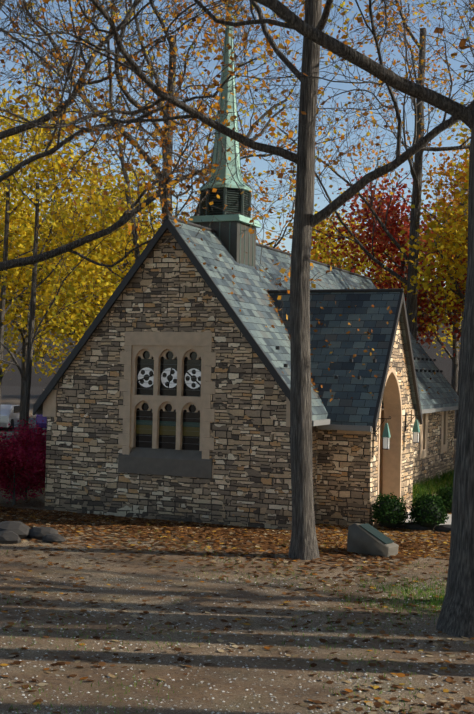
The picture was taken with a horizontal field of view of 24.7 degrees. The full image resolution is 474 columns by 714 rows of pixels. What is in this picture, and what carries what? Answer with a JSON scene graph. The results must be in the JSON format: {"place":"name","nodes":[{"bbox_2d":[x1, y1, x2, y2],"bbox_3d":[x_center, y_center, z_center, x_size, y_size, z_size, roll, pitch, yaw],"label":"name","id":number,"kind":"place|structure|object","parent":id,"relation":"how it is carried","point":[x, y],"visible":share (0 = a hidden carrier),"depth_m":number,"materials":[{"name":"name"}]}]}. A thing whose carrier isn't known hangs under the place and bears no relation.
{"place":"outdoors","nodes":[
{"label":"outdoors","id":0,"kind":"place"},
{"bbox_2d":[0,417,46,441],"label":"parking lot asphalt","id":1,"kind":"structure","parent":0,"point":[5,429],"depth_m":59.42,"materials":[{"name":"grey asphalt"}]},
{"bbox_2d":[0,404,19,430],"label":"car body","id":2,"kind":"object","parent":1,"relation":"on","point":[10,414],"visible":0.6,"depth_m":58.12,"materials":[{"name":"grey paint"}]},
{"bbox_2d":[36,414,46,430],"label":"car body","id":3,"kind":"object","parent":1,"relation":"on","point":[40,422],"visible":0.1,"depth_m":57.44,"materials":[{"name":"purple paint"}]},
{"bbox_2d":[0,178,94,434],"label":"tree","id":4,"kind":"object","parent":1,"relation":"on","point":[23,333],"visible":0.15,"depth_m":52.56,"materials":[{"name":"yellow plant"}]},
{"bbox_2d":[4,199,131,375],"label":"tree","id":5,"kind":"object","parent":1,"relation":"on","point":[45,346],"visible":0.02,"depth_m":65.53,"materials":[{"name":"yellow plant"}]},
{"bbox_2d":[0,279,473,713],"bbox_3d":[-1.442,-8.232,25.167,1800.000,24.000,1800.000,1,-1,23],"label":"ground","id":6,"kind":"structure","parent":0,"point":[11,388],"depth_m":14.48,"materials":[{"name":"brown soil"}]},
{"bbox_2d":[0,420,45,505],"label":"burning bush","id":7,"kind":"object","parent":6,"relation":"on","point":[29,452],"visible":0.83,"depth_m":26.89,"materials":[{"name":"red plant"}]},
{"bbox_2d":[0,415,45,500],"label":"burning bush","id":8,"kind":"object","parent":6,"relation":"on","point":[25,496],"visible":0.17,"depth_m":28.04,"materials":[{"name":"red plant"}]},
{"bbox_2d":[0,97,93,370],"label":"tree","id":9,"kind":"object","parent":6,"relation":"on","point":[19,283],"visible":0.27,"depth_m":41.55,"materials":[{"name":"yellow plant"}]},
{"bbox_2d":[41,0,91,45],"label":"tree","id":10,"kind":"object","parent":6,"relation":"on","point":[64,41],"visible":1,"depth_m":16.17,"materials":[{"name":"brown plant"}]},
{"bbox_2d":[0,43,145,406],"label":"yellow tree","id":11,"kind":"object","parent":6,"relation":"on","point":[5,225],"visible":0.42,"depth_m":35.39,"materials":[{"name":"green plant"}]},
{"bbox_2d":[0,81,146,488],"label":"yellow tree","id":12,"kind":"object","parent":6,"relation":"on","point":[56,160],"visible":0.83,"depth_m":30.95,"materials":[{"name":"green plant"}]},
{"bbox_2d":[0,145,185,364],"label":"tree","id":13,"kind":"object","parent":6,"relation":"on","point":[125,263],"visible":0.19,"depth_m":40.23,"materials":[{"name":"yellow plant"}]},
{"bbox_2d":[66,149,177,345],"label":"tree","id":14,"kind":"object","parent":6,"relation":"on","point":[134,197],"visible":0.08,"depth_m":46.96,"materials":[{"name":"yellow plant"}]},
{"bbox_2d":[0,0,420,261],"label":"tree","id":15,"kind":"object","parent":6,"relation":"on","point":[132,100],"visible":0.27,"depth_m":34.78,"materials":[{"name":"orange plant"}]},
{"bbox_2d":[0,0,437,327],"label":"tree","id":16,"kind":"object","parent":6,"relation":"on","point":[130,213],"visible":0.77,"depth_m":26.34,"materials":[{"name":"brown plant"}]},
{"bbox_2d":[0,530,446,713],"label":"grass","id":17,"kind":"structure","parent":6,"relation":"on","point":[407,591],"depth_m":16.04,"materials":[{"name":"plant"}]},
{"bbox_2d":[0,521,450,543],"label":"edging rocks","id":18,"kind":"object","parent":6,"relation":"on","point":[13,532],"visible":0.71,"depth_m":21.78,"materials":[{"name":"grey stone"}]},
{"bbox_2d":[183,190,280,249],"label":"tree","id":19,"kind":"object","parent":6,"relation":"on","point":[190,199],"depth_m":61.11,"materials":[{"name":"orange plant"}]},
{"bbox_2d":[0,0,473,559],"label":"tree","id":20,"kind":"object","parent":6,"relation":"on","point":[304,538],"visible":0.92,"depth_m":20.32,"materials":[{"name":"brown plant"}]},
{"bbox_2d":[0,0,473,638],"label":"tree","id":21,"kind":"object","parent":6,"relation":"on","point":[456,616],"visible":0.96,"depth_m":14.72,"materials":[{"name":"brown plant"}]},
{"bbox_2d":[0,468,473,713],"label":"fallen leaves","id":22,"kind":"object","parent":6,"relation":"on","point":[201,530],"visible":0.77,"depth_m":20.95,"materials":[{"name":"brown plant"}]},
{"bbox_2d":[0,427,21,492],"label":"burning bush","id":23,"kind":"object","parent":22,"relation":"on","point":[1,464],"visible":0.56,"depth_m":26.56,"materials":[{"name":"red plant"}]},
{"bbox_2d":[0,572,473,713],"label":"gravel pebbles","id":24,"kind":"object","parent":6,"relation":"on","point":[325,676],"visible":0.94,"depth_m":13.02,"materials":[{"name":"gravel"}]},
{"bbox_2d":[33,2,458,529],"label":"chapel","id":25,"kind":"structure","parent":6,"relation":"on","point":[165,395],"depth_m":25.34,"materials":[{"name":"stone"}]},
{"bbox_2d":[256,200,288,251],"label":"tree","id":26,"kind":"object","parent":6,"relation":"on","point":[283,239],"depth_m":79.49,"materials":[{"name":"orange plant"}]},
{"bbox_2d":[289,204,400,287],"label":"tree","id":27,"kind":"object","parent":6,"relation":"on","point":[324,255],"visible":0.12,"depth_m":71.36,"materials":[{"name":"yellow plant"}]},
{"bbox_2d":[311,207,393,288],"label":"tree","id":28,"kind":"object","parent":6,"relation":"on","point":[319,255],"visible":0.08,"depth_m":86.39,"materials":[{"name":"orange plant"}]},
{"bbox_2d":[238,0,473,339],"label":"bare tree","id":29,"kind":"object","parent":6,"relation":"on","point":[416,166],"visible":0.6,"depth_m":43.76,"materials":[{"name":"brown plant"}]},
{"bbox_2d":[347,523,398,557],"bbox_3d":[2.624,3.532,20.908,0.902,0.610,0.447,1,-1,38],"label":"marker stone","id":30,"kind":"object","parent":6,"relation":"on","point":[366,539],"visible":0.83,"depth_m":20.78,"materials":[{"name":"grey stone"}]},
{"bbox_2d":[369,492,409,527],"bbox_3d":[3.431,3.435,24.314,0.893,0.806,0.901,2,-1,-31],"label":"boxwood shrub","id":31,"kind":"object","parent":6,"relation":"on","point":[390,512],"visible":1,"depth_m":24.10,"materials":[{"name":"green plant"}]},
{"bbox_2d":[312,159,467,360],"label":"tree","id":32,"kind":"object","parent":6,"relation":"on","point":[390,246],"visible":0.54,"depth_m":49.73,"materials":[{"name":"red plant"}]},
{"bbox_2d":[350,0,473,252],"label":"bare tree","id":33,"kind":"object","parent":6,"relation":"on","point":[406,217],"visible":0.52,"depth_m":48.21,"materials":[{"name":"brown plant"}]},
{"bbox_2d":[376,134,470,438],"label":"tree","id":34,"kind":"object","parent":6,"relation":"on","point":[462,179],"visible":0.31,"depth_m":61.14,"materials":[{"name":"yellow plant"}]},
{"bbox_2d":[381,89,473,347],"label":"tree","id":35,"kind":"object","parent":6,"relation":"on","point":[452,245],"visible":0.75,"depth_m":44.07,"materials":[{"name":"yellow plant"}]},
{"bbox_2d":[407,492,448,527],"bbox_3d":[4.300,3.432,24.282,0.883,0.819,0.922,2,-1,-40],"label":"boxwood shrub","id":36,"kind":"object","parent":6,"relation":"on","point":[426,510],"visible":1,"depth_m":24.09,"materials":[{"name":"green plant"}]},
{"bbox_2d":[412,467,453,503],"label":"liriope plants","id":37,"kind":"object","parent":6,"relation":"on","point":[446,479],"visible":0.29,"depth_m":32.81,"materials":[{"name":"green plant"}]},
{"bbox_2d":[395,0,473,226],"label":"bare tree","id":38,"kind":"object","parent":6,"relation":"on","point":[445,12],"visible":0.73,"depth_m":40.30,"materials":[{"name":"orange plant"}]},
{"bbox_2d":[418,208,461,392],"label":"tree","id":39,"kind":"object","parent":6,"relation":"on","point":[455,368],"visible":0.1,"depth_m":77.37,"materials":[{"name":"yellow plant"}]},
{"bbox_2d":[433,486,452,513],"bbox_3d":[5.298,3.563,27.052,0.822,0.734,0.815,1,-1,23],"label":"boxwood shrub","id":40,"kind":"object","parent":6,"relation":"on","point":[446,494],"visible":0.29,"depth_m":26.86,"materials":[{"name":"green plant"}]},
{"bbox_2d":[420,11,473,77],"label":"tree","id":41,"kind":"object","parent":6,"relation":"on","point":[462,43],"visible":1,"depth_m":16.71,"materials":[{"name":"brown plant"}]},
{"bbox_2d":[436,50,473,85],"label":"tree","id":42,"kind":"object","parent":6,"relation":"on","point":[454,71],"visible":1,"depth_m":11.70,"materials":[{"name":"brown plant"}]},
{"bbox_2d":[0,0,473,286],"label":"sky","id":43,"kind":"structure","parent":0,"point":[260,165],"materials":[{"name":"blue"}]},
{"bbox_2d":[402,511,451,527],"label":"sidewalk","id":44,"kind":"structure","parent":0,"point":[448,520],"depth_m":25.25,"materials":[{"name":"concrete"}]}
]}

